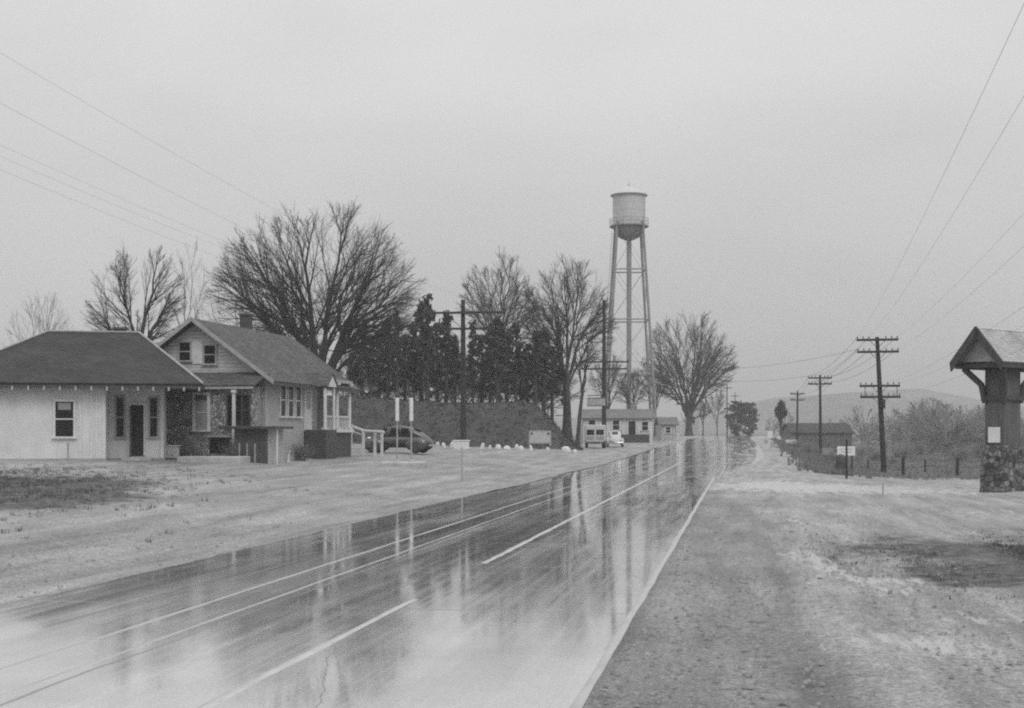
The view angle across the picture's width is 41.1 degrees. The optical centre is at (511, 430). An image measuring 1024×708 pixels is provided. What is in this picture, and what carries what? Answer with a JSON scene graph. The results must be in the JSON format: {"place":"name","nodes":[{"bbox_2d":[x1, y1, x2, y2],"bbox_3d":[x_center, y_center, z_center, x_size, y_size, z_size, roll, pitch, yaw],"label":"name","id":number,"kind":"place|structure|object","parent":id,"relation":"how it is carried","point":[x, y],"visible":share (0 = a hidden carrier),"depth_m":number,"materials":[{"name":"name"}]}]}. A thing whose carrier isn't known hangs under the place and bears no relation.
{"place":"outdoors","nodes":[
{"label":"outdoors","id":0,"kind":"place"},
{"bbox_2d":[0,436,764,707],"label":"road","id":1,"kind":"structure","parent":0,"point":[537,622],"depth_m":15.30,"materials":[{"name":"asphalt"}]},
{"bbox_2d":[197,599,417,707],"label":"road centre line","id":2,"kind":"object","parent":1,"relation":"on","point":[232,692],"visible":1,"depth_m":11.72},
{"bbox_2d":[0,470,631,695],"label":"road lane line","id":3,"kind":"object","parent":1,"relation":"on","point":[132,648],"visible":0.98,"depth_m":14.31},
{"bbox_2d":[0,461,645,669],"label":"road lane line","id":4,"kind":"object","parent":1,"relation":"on","point":[118,631],"visible":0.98,"depth_m":15.98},
{"bbox_2d":[0,444,666,608],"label":"mud edge","id":5,"kind":"object","parent":1,"relation":"on","point":[10,604],"visible":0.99,"depth_m":22.09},
{"bbox_2d":[480,462,679,563],"bbox_3d":[5.194,1.981,53.987,0.131,0.046,67.800,0,0,10],"label":"road centre line","id":6,"kind":"object","parent":1,"relation":"on","point":[520,544],"visible":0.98,"depth_m":27.95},
{"bbox_2d":[570,477,714,707],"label":"road edge","id":7,"kind":"object","parent":1,"relation":"on","point":[586,689],"visible":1,"depth_m":13.84,"materials":[{"name":"paint"}]},
{"bbox_2d":[327,396,581,449],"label":"embankment","id":8,"kind":"structure","parent":0,"point":[509,419],"depth_m":110.66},
{"bbox_2d":[346,352,362,396],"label":"pine tree","id":9,"kind":"object","parent":8,"relation":"on","point":[350,373],"visible":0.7,"depth_m":117.84,"materials":[{"name":"black plant"}]},
{"bbox_2d":[349,328,379,395],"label":"pine tree","id":10,"kind":"object","parent":8,"relation":"on","point":[374,384],"visible":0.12,"depth_m":120.90,"materials":[{"name":"black plant"}]},
{"bbox_2d":[356,344,390,396],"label":"pine tree","id":11,"kind":"object","parent":8,"relation":"on","point":[370,372],"visible":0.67,"depth_m":115.84,"materials":[{"name":"black plant"}]},
{"bbox_2d":[364,331,395,396],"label":"pine tree","id":12,"kind":"object","parent":8,"relation":"on","point":[378,391],"visible":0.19,"depth_m":123.82,"materials":[{"name":"black plant"}]},
{"bbox_2d":[376,317,399,397],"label":"pine tree","id":13,"kind":"object","parent":8,"relation":"on","point":[383,357],"visible":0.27,"depth_m":118.86,"materials":[{"name":"black plant"}]},
{"bbox_2d":[386,310,410,391],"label":"pine tree","id":14,"kind":"object","parent":8,"relation":"on","point":[400,358],"visible":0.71,"depth_m":115.94,"materials":[{"name":"black plant"}]},
{"bbox_2d":[391,334,423,399],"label":"pine tree","id":15,"kind":"object","parent":8,"relation":"on","point":[403,350],"visible":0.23,"depth_m":125.82,"materials":[{"name":"black plant"}]},
{"bbox_2d":[398,324,425,399],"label":"pine tree","id":16,"kind":"object","parent":8,"relation":"on","point":[412,357],"visible":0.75,"depth_m":119.88,"materials":[{"name":"black plant"}]},
{"bbox_2d":[407,299,436,401],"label":"pine tree","id":17,"kind":"object","parent":8,"relation":"on","point":[419,318],"visible":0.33,"depth_m":121.82,"materials":[{"name":"black plant"}]},
{"bbox_2d":[409,293,441,401],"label":"pine tree","id":18,"kind":"object","parent":8,"relation":"on","point":[429,360],"visible":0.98,"depth_m":116.89,"materials":[{"name":"black plant"}]},
{"bbox_2d":[423,322,444,401],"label":"pine tree","id":19,"kind":"object","parent":8,"relation":"on","point":[441,354],"visible":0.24,"depth_m":124.80,"materials":[{"name":"black plant"}]},
{"bbox_2d":[421,310,460,402],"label":"pine tree","id":20,"kind":"object","parent":8,"relation":"on","point":[444,347],"visible":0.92,"depth_m":118.84,"materials":[{"name":"black plant"}]},
{"bbox_2d":[327,395,583,449],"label":"bank weeds","id":21,"kind":"object","parent":8,"relation":"on","point":[471,412],"visible":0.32,"depth_m":111.43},
{"bbox_2d":[448,335,467,402],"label":"pine tree","id":22,"kind":"object","parent":8,"relation":"on","point":[456,358],"visible":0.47,"depth_m":122.92,"materials":[{"name":"black plant"}]},
{"bbox_2d":[459,320,478,402],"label":"pine tree","id":23,"kind":"object","parent":8,"relation":"on","point":[472,362],"visible":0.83,"depth_m":117.88,"materials":[{"name":"black plant"}]},
{"bbox_2d":[452,357,495,402],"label":"tree","id":24,"kind":"object","parent":8,"relation":"on","point":[475,393],"visible":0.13,"depth_m":141.47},
{"bbox_2d":[467,333,494,402],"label":"pine tree","id":25,"kind":"object","parent":8,"relation":"on","point":[480,347],"visible":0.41,"depth_m":125.77,"materials":[{"name":"black plant"}]},
{"bbox_2d":[476,322,502,401],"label":"pine tree","id":26,"kind":"object","parent":8,"relation":"on","point":[490,374],"visible":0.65,"depth_m":119.88,"materials":[{"name":"black plant"}]},
{"bbox_2d":[479,315,513,401],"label":"pine tree","id":27,"kind":"object","parent":8,"relation":"on","point":[499,357],"visible":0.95,"depth_m":115.84,"materials":[{"name":"black plant"}]},
{"bbox_2d":[454,245,539,401],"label":"tall bare tree","id":28,"kind":"object","parent":8,"relation":"on","point":[483,303],"visible":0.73,"depth_m":133.63,"materials":[{"name":"grey plant"}]},
{"bbox_2d":[494,328,514,401],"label":"pine tree","id":29,"kind":"object","parent":8,"relation":"on","point":[505,389],"visible":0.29,"depth_m":123.77,"materials":[{"name":"black plant"}]},
{"bbox_2d":[504,322,527,401],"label":"pine tree","id":30,"kind":"object","parent":8,"relation":"on","point":[514,364],"visible":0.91,"depth_m":117.84,"materials":[{"name":"black plant"}]},
{"bbox_2d":[506,343,541,401],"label":"pine tree","id":31,"kind":"object","parent":8,"relation":"on","point":[523,392],"visible":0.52,"depth_m":121.86,"materials":[{"name":"black plant"}]},
{"bbox_2d":[520,331,550,406],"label":"pine tree","id":32,"kind":"object","parent":8,"relation":"on","point":[538,366],"visible":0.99,"depth_m":115.88,"materials":[{"name":"black plant"}]},
{"bbox_2d":[526,326,565,411],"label":"pine tree","id":33,"kind":"object","parent":8,"relation":"on","point":[547,353],"visible":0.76,"depth_m":119.72,"materials":[{"name":"black plant"}]},
{"bbox_2d":[509,358,586,415],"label":"tree","id":34,"kind":"object","parent":8,"relation":"on","point":[571,395],"visible":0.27,"depth_m":141.97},
{"bbox_2d":[533,347,568,421],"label":"pine tree","id":35,"kind":"object","parent":8,"relation":"on","point":[557,367],"visible":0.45,"depth_m":123.83,"materials":[{"name":"black plant"}]},
{"bbox_2d":[515,252,619,440],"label":"bare elm","id":36,"kind":"object","parent":8,"relation":"on","point":[559,347],"visible":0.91,"depth_m":124.62,"materials":[{"name":"grey plant"}]},
{"bbox_2d":[0,434,1023,707],"bbox_3d":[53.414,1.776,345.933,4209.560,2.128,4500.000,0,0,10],"label":"ground","id":37,"kind":"structure","parent":0,"point":[864,646],"depth_m":22.52,"materials":[{"name":"grey soil"}]},
{"bbox_2d":[1,291,73,346],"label":"bare tree","id":38,"kind":"object","parent":37,"relation":"on","point":[53,300],"visible":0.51,"depth_m":135.00,"materials":[{"name":"grey plant"}]},
{"bbox_2d":[0,324,203,460],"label":"white building","id":39,"kind":"structure","parent":37,"relation":"on","point":[94,395],"depth_m":53.24,"materials":[{"name":"paint"}]},
{"bbox_2d":[52,399,76,438],"bbox_3d":[-17.259,-0.465,52.628,0.920,1.510,0.118,0,0,-12],"label":"window","id":40,"kind":"structure","parent":39,"relation":"in","point":[64,421],"depth_m":52.66,"materials":[{"name":"glass"}]},
{"bbox_2d":[114,396,125,438],"bbox_3d":[-15.666,-0.540,54.552,0.470,1.690,0.118,0,0,-12],"label":"window","id":41,"kind":"structure","parent":39,"relation":"in","point":[119,400],"depth_m":54.58,"materials":[{"name":"glass"}]},
{"bbox_2d":[129,403,144,455],"bbox_3d":[-14.980,-0.065,54.502,0.640,2.130,0.499,0,0,-12],"label":"door","id":42,"kind":"structure","parent":39,"relation":"in","point":[136,410],"depth_m":54.72,"materials":[{"name":"black paint"}]},
{"bbox_2d":[147,396,159,438],"bbox_3d":[-14.393,-0.540,54.822,0.470,1.690,0.118,0,0,-12],"label":"window","id":43,"kind":"structure","parent":39,"relation":"in","point":[153,401],"depth_m":54.86,"materials":[{"name":"glass"}]},
{"bbox_2d":[81,241,189,343],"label":"bare tree","id":44,"kind":"object","parent":37,"relation":"on","point":[166,307],"visible":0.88,"depth_m":73.84,"materials":[{"name":"grey plant"}]},
{"bbox_2d":[0,461,308,542],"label":"grass patch","id":45,"kind":"object","parent":37,"relation":"on","point":[57,479],"visible":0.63,"depth_m":35.71,"materials":[{"name":"plant"}]},
{"bbox_2d":[165,445,180,457],"bbox_3d":[-14.198,0.856,57.000,0.660,0.540,0.500,0,0,0],"label":"white box","id":46,"kind":"object","parent":37,"relation":"on","point":[172,451],"visible":0.88,"depth_m":56.80,"materials":[{"name":"white"}]},
{"bbox_2d":[164,239,209,328],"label":"bare tree","id":47,"kind":"object","parent":37,"relation":"on","point":[184,288],"visible":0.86,"depth_m":149.84,"materials":[{"name":"grey plant"}]},
{"bbox_2d":[180,438,203,455],"bbox_3d":[-13.626,0.756,57.665,1.005,0.987,1.301,0,0,37],"label":"leafless shrub","id":48,"kind":"object","parent":37,"relation":"on","point":[189,452],"visible":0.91,"depth_m":57.63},
{"bbox_2d":[177,456,249,463],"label":"concrete slab","id":49,"kind":"structure","parent":37,"relation":"on","point":[223,459],"depth_m":54.35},
{"bbox_2d":[192,276,255,329],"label":"bare tree","id":50,"kind":"object","parent":37,"relation":"on","point":[219,309],"visible":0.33,"depth_m":149.69,"materials":[{"name":"grey plant"}]},
{"bbox_2d":[219,426,293,463],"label":"plank shed","id":51,"kind":"structure","parent":37,"relation":"on","point":[261,444],"depth_m":56.03,"materials":[{"name":"paint"}]},
{"bbox_2d":[157,313,360,458],"bbox_3d":[-12.637,-2.165,65.062,8.250,7.230,13.600,0,0,11],"label":"stone bungalow","id":52,"kind":"object","parent":37,"relation":"on","point":[246,373],"visible":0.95,"depth_m":60.07,"materials":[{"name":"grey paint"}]},
{"bbox_2d":[176,340,192,361],"bbox_3d":[-14.398,-3.505,60.042,0.760,0.950,0.118,0,0,11],"label":"window","id":53,"kind":"structure","parent":52,"relation":"in","point":[184,348],"depth_m":60.08,"materials":[{"name":"grey paint"}]},
{"bbox_2d":[191,392,210,431],"bbox_3d":[-13.351,-0.820,58.617,0.880,1.700,0.118,0,0,11],"label":"window","id":54,"kind":"structure","parent":52,"relation":"in","point":[200,408],"depth_m":58.66,"materials":[{"name":"white paint"}]},
{"bbox_2d":[201,343,217,364],"bbox_3d":[-13.257,-3.355,59.824,0.760,0.950,0.118,0,0,11],"label":"window","id":55,"kind":"structure","parent":52,"relation":"in","point":[209,351],"depth_m":59.86,"materials":[{"name":"grey paint"}]},
{"bbox_2d":[225,395,251,425],"bbox_3d":[-11.690,-0.860,58.298,1.150,1.390,0.118,0,0,11],"label":"window","id":56,"kind":"structure","parent":52,"relation":"in","point":[243,402],"depth_m":58.30,"materials":[{"name":"glass"}]},
{"bbox_2d":[279,386,287,417],"bbox_3d":[-10.284,-1.410,61.496,0.118,1.630,0.900,0,0,11],"label":"window","id":57,"kind":"structure","parent":52,"relation":"in","point":[282,389],"depth_m":61.49,"materials":[{"name":"white paint"}]},
{"bbox_2d":[287,387,295,417],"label":"window","id":58,"kind":"structure","parent":52,"relation":"in","point":[290,390],"depth_m":62.50,"materials":[{"name":"white paint"}]},
{"bbox_2d":[295,387,302,417],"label":"window","id":59,"kind":"structure","parent":52,"relation":"in","point":[298,391],"depth_m":63.55,"materials":[{"name":"white paint"}]},
{"bbox_2d":[304,388,311,430],"bbox_3d":[-9.703,-1.025,64.797,0.109,2.050,1.000,0,0,11],"label":"door","id":60,"kind":"structure","parent":52,"relation":"in","point":[307,392],"depth_m":64.66,"materials":[{"name":"white paint"}]},
{"bbox_2d":[286,440,316,460],"bbox_3d":[-9.380,0.829,60.551,1.193,1.110,1.858,0,0,30],"label":"leafless shrub","id":61,"kind":"object","parent":37,"relation":"on","point":[299,454],"visible":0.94,"depth_m":60.38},
{"bbox_2d":[203,197,428,429],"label":"elm tree","id":62,"kind":"object","parent":37,"relation":"on","point":[263,313],"visible":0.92,"depth_m":84.54,"materials":[{"name":"grey plant"}]},
{"bbox_2d":[351,425,384,456],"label":"white rail","id":63,"kind":"object","parent":37,"relation":"on","point":[363,436],"visible":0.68,"depth_m":71.93,"materials":[{"name":"paint"}]},
{"bbox_2d":[361,425,436,453],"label":"parked sedan","id":64,"kind":"object","parent":37,"relation":"on","point":[422,442],"visible":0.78,"depth_m":79.37,"materials":[{"name":"paint"}]},
{"bbox_2d":[380,461,426,467],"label":"concrete island","id":65,"kind":"structure","parent":37,"relation":"on","point":[419,464],"depth_m":59.00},
{"bbox_2d":[394,392,399,461],"bbox_3d":[-5.046,-0.156,60.000,0.280,3.113,0.280,0,0,0],"label":"tube topped post","id":66,"kind":"object","parent":65,"relation":"on","point":[397,395],"visible":0.9,"depth_m":59.95,"materials":[{"name":"metal"}]},
{"bbox_2d":[408,392,413,461],"bbox_3d":[-4.426,-0.156,60.000,0.280,3.113,0.280,0,0,0],"label":"tube topped post","id":67,"kind":"object","parent":65,"relation":"on","point":[411,395],"visible":0.89,"depth_m":59.96,"materials":[{"name":"metal"}]},
{"bbox_2d":[452,440,469,449],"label":"white trough","id":68,"kind":"object","parent":37,"relation":"on","point":[459,444],"visible":0.88,"depth_m":95.17,"materials":[{"name":"concrete"}]},
{"bbox_2d":[422,300,502,439],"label":"utility pole","id":69,"kind":"object","parent":37,"relation":"on","point":[463,312],"visible":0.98,"depth_m":96.83,"materials":[{"name":"wood"}]},
{"bbox_2d":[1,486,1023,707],"bbox_3d":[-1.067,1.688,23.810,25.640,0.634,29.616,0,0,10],"label":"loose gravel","id":70,"kind":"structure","parent":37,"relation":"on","point":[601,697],"depth_m":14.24,"materials":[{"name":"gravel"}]},
{"bbox_2d":[529,430,550,447],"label":"lot sign","id":71,"kind":"object","parent":37,"relation":"on","point":[539,436],"visible":0.88,"depth_m":103.97,"materials":[{"name":"paint"}]},
{"bbox_2d":[571,324,600,447],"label":"leaning tree","id":72,"kind":"object","parent":37,"relation":"on","point":[582,387],"visible":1,"depth_m":111.88,"materials":[{"name":"grey plant"}]},
{"bbox_2d":[585,425,605,447],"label":"delivery truck","id":73,"kind":"object","parent":37,"relation":"on","point":[595,434],"visible":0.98,"depth_m":125.60,"materials":[{"name":"paint"}]},
{"bbox_2d":[581,300,628,447],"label":"utility pole","id":74,"kind":"object","parent":37,"relation":"on","point":[604,369],"visible":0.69,"depth_m":131.82,"materials":[{"name":"wood"}]},
{"bbox_2d":[587,395,604,405],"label":"hanging sign","id":75,"kind":"object","parent":74,"relation":"attached to","point":[596,401],"visible":1,"depth_m":131.71,"materials":[{"name":"paint"}]},
{"bbox_2d":[588,355,629,408],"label":"bare tree","id":76,"kind":"object","parent":37,"relation":"on","point":[613,373],"visible":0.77,"depth_m":171.58,"materials":[{"name":"grey plant"}]},
{"bbox_2d":[606,431,623,446],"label":"pale sedan","id":77,"kind":"object","parent":37,"relation":"on","point":[615,437],"visible":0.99,"depth_m":134.25,"materials":[{"name":"paint"}]},
{"bbox_2d":[577,403,655,443],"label":"white cottage","id":78,"kind":"structure","parent":37,"relation":"on","point":[634,424],"depth_m":160.00,"materials":[{"name":"paint"}]},
{"bbox_2d":[627,420,636,433],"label":"door","id":79,"kind":"structure","parent":78,"relation":"in","point":[631,424],"depth_m":160.00,"materials":[{"name":"white paint"}]},
{"bbox_2d":[600,183,657,439],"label":"water tower","id":80,"kind":"structure","parent":37,"relation":"on","point":[629,225],"depth_m":180.44,"materials":[{"name":"metal"}]},
{"bbox_2d":[612,368,649,408],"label":"bare tree","id":81,"kind":"object","parent":37,"relation":"on","point":[637,381],"visible":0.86,"depth_m":177.81,"materials":[{"name":"grey plant"}]},
{"bbox_2d":[634,353,676,436],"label":"bare tree","id":82,"kind":"object","parent":37,"relation":"on","point":[660,366],"visible":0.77,"depth_m":184.83,"materials":[{"name":"grey plant"}]},
{"bbox_2d":[655,417,678,440],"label":"pale shed","id":83,"kind":"structure","parent":37,"relation":"on","point":[666,428],"depth_m":172.00,"materials":[{"name":"white paint"}]},
{"bbox_2d":[640,310,739,435],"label":"bare elm","id":84,"kind":"object","parent":37,"relation":"on","point":[689,408],"visible":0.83,"depth_m":234.44,"materials":[{"name":"grey plant"}]},
{"bbox_2d":[684,401,700,435],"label":"pale house","id":85,"kind":"structure","parent":37,"relation":"on","point":[695,425],"depth_m":300.00,"materials":[{"name":"white paint"}]},
{"bbox_2d":[699,398,710,435],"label":"bare tree","id":86,"kind":"object","parent":37,"relation":"on","point":[702,409],"visible":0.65,"depth_m":319.86,"materials":[{"name":"grey plant"}]},
{"bbox_2d":[706,389,725,435],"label":"bare tree","id":87,"kind":"object","parent":37,"relation":"on","point":[718,405],"visible":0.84,"depth_m":399.59,"materials":[{"name":"grey plant"}]},
{"bbox_2d":[724,400,751,435],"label":"evergreen tree","id":88,"kind":"object","parent":37,"relation":"on","point":[736,430],"visible":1,"depth_m":311.44,"materials":[{"name":"grey plant"}]},
{"bbox_2d":[736,402,759,435],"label":"evergreen tree","id":89,"kind":"object","parent":37,"relation":"on","point":[752,418],"visible":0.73,"depth_m":321.71,"materials":[{"name":"grey plant"}]},
{"bbox_2d":[774,400,787,438],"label":"dead tree","id":90,"kind":"object","parent":37,"relation":"on","point":[780,412],"visible":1,"depth_m":214.75,"materials":[{"name":"plant"}]},
{"bbox_2d":[779,423,854,447],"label":"barn","id":91,"kind":"structure","parent":37,"relation":"on","point":[836,434],"depth_m":226.00,"materials":[{"name":"wood"}]},
{"bbox_2d":[808,375,831,453],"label":"utility pole","id":92,"kind":"object","parent":37,"relation":"on","point":[820,412],"visible":0.94,"depth_m":135.87,"materials":[{"name":"wood"}]},
{"bbox_2d":[770,437,871,478],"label":"verge weeds","id":93,"kind":"object","parent":37,"relation":"on","point":[824,465],"visible":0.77,"depth_m":83.91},
{"bbox_2d":[837,446,854,470],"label":"roadside sign","id":94,"kind":"object","parent":37,"relation":"on","point":[851,450],"visible":0.63,"depth_m":73.99,"materials":[{"name":"white metal"}]},
{"bbox_2d":[841,405,878,444],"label":"thicket tree","id":95,"kind":"object","parent":37,"relation":"on","point":[855,419],"visible":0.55,"depth_m":265.73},
{"bbox_2d":[856,420,878,446],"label":"thicket tree","id":96,"kind":"object","parent":37,"relation":"on","point":[864,435],"visible":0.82,"depth_m":216.08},
{"bbox_2d":[856,336,900,471],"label":"utility pole","id":97,"kind":"object","parent":37,"relation":"on","point":[881,400],"visible":1,"depth_m":90.84,"materials":[{"name":"wood"}]},
{"bbox_2d":[779,444,980,480],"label":"field weeds","id":98,"kind":"object","parent":37,"relation":"on","point":[875,474],"visible":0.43,"depth_m":98.55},
{"bbox_2d":[870,424,905,452],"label":"thicket tree","id":99,"kind":"object","parent":37,"relation":"on","point":[886,439],"visible":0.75,"depth_m":174.10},
{"bbox_2d":[767,526,1023,608],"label":"rough grass","id":100,"kind":"structure","parent":37,"relation":"on","point":[1012,548],"depth_m":21.53,"materials":[{"name":"plant"}]},
{"bbox_2d":[888,414,928,444],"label":"thicket tree","id":101,"kind":"object","parent":37,"relation":"on","point":[905,431],"visible":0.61,"depth_m":178.70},
{"bbox_2d":[886,401,943,441],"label":"thicket tree","id":102,"kind":"object","parent":37,"relation":"on","point":[898,413],"visible":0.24,"depth_m":239.32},
{"bbox_2d":[906,403,944,445],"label":"thicket tree","id":103,"kind":"object","parent":37,"relation":"on","point":[942,416],"visible":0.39,"depth_m":220.57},
{"bbox_2d":[907,396,952,430],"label":"thicket tree","id":104,"kind":"object","parent":37,"relation":"on","point":[937,403],"visible":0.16,"depth_m":276.38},
{"bbox_2d":[905,403,984,455],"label":"thicket tree","id":105,"kind":"object","parent":37,"relation":"on","point":[960,424],"visible":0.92,"depth_m":153.80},
{"bbox_2d":[924,418,977,455],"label":"thicket tree","id":106,"kind":"object","parent":37,"relation":"on","point":[942,442],"visible":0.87,"depth_m":153.38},
{"bbox_2d":[943,441,979,460],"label":"scrub bush","id":107,"kind":"object","parent":37,"relation":"on","point":[960,453],"visible":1,"depth_m":128.82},
{"bbox_2d":[949,326,1023,492],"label":"gabled canopy","id":108,"kind":"object","parent":37,"relation":"on","point":[1001,390],"visible":0.91,"depth_m":45.47,"materials":[{"name":"stone"}]},
{"bbox_2d":[988,427,999,442],"bbox_3d":[16.081,0.132,45.542,0.030,0.520,0.440,0,0,-40],"label":"notice board","id":109,"kind":"object","parent":108,"relation":"attached to","point":[993,434],"visible":1,"depth_m":45.53,"materials":[{"name":"white paper"}]},
{"bbox_2d":[0,0,1023,420],"label":"sky","id":110,"kind":"structure","parent":0,"point":[789,157],"materials":[{"name":"grey"}]},
{"bbox_2d":[554,388,1023,433],"bbox_3d":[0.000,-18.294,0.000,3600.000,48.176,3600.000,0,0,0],"label":"hills","id":111,"kind":"structure","parent":0,"point":[836,407],"depth_m":1278.88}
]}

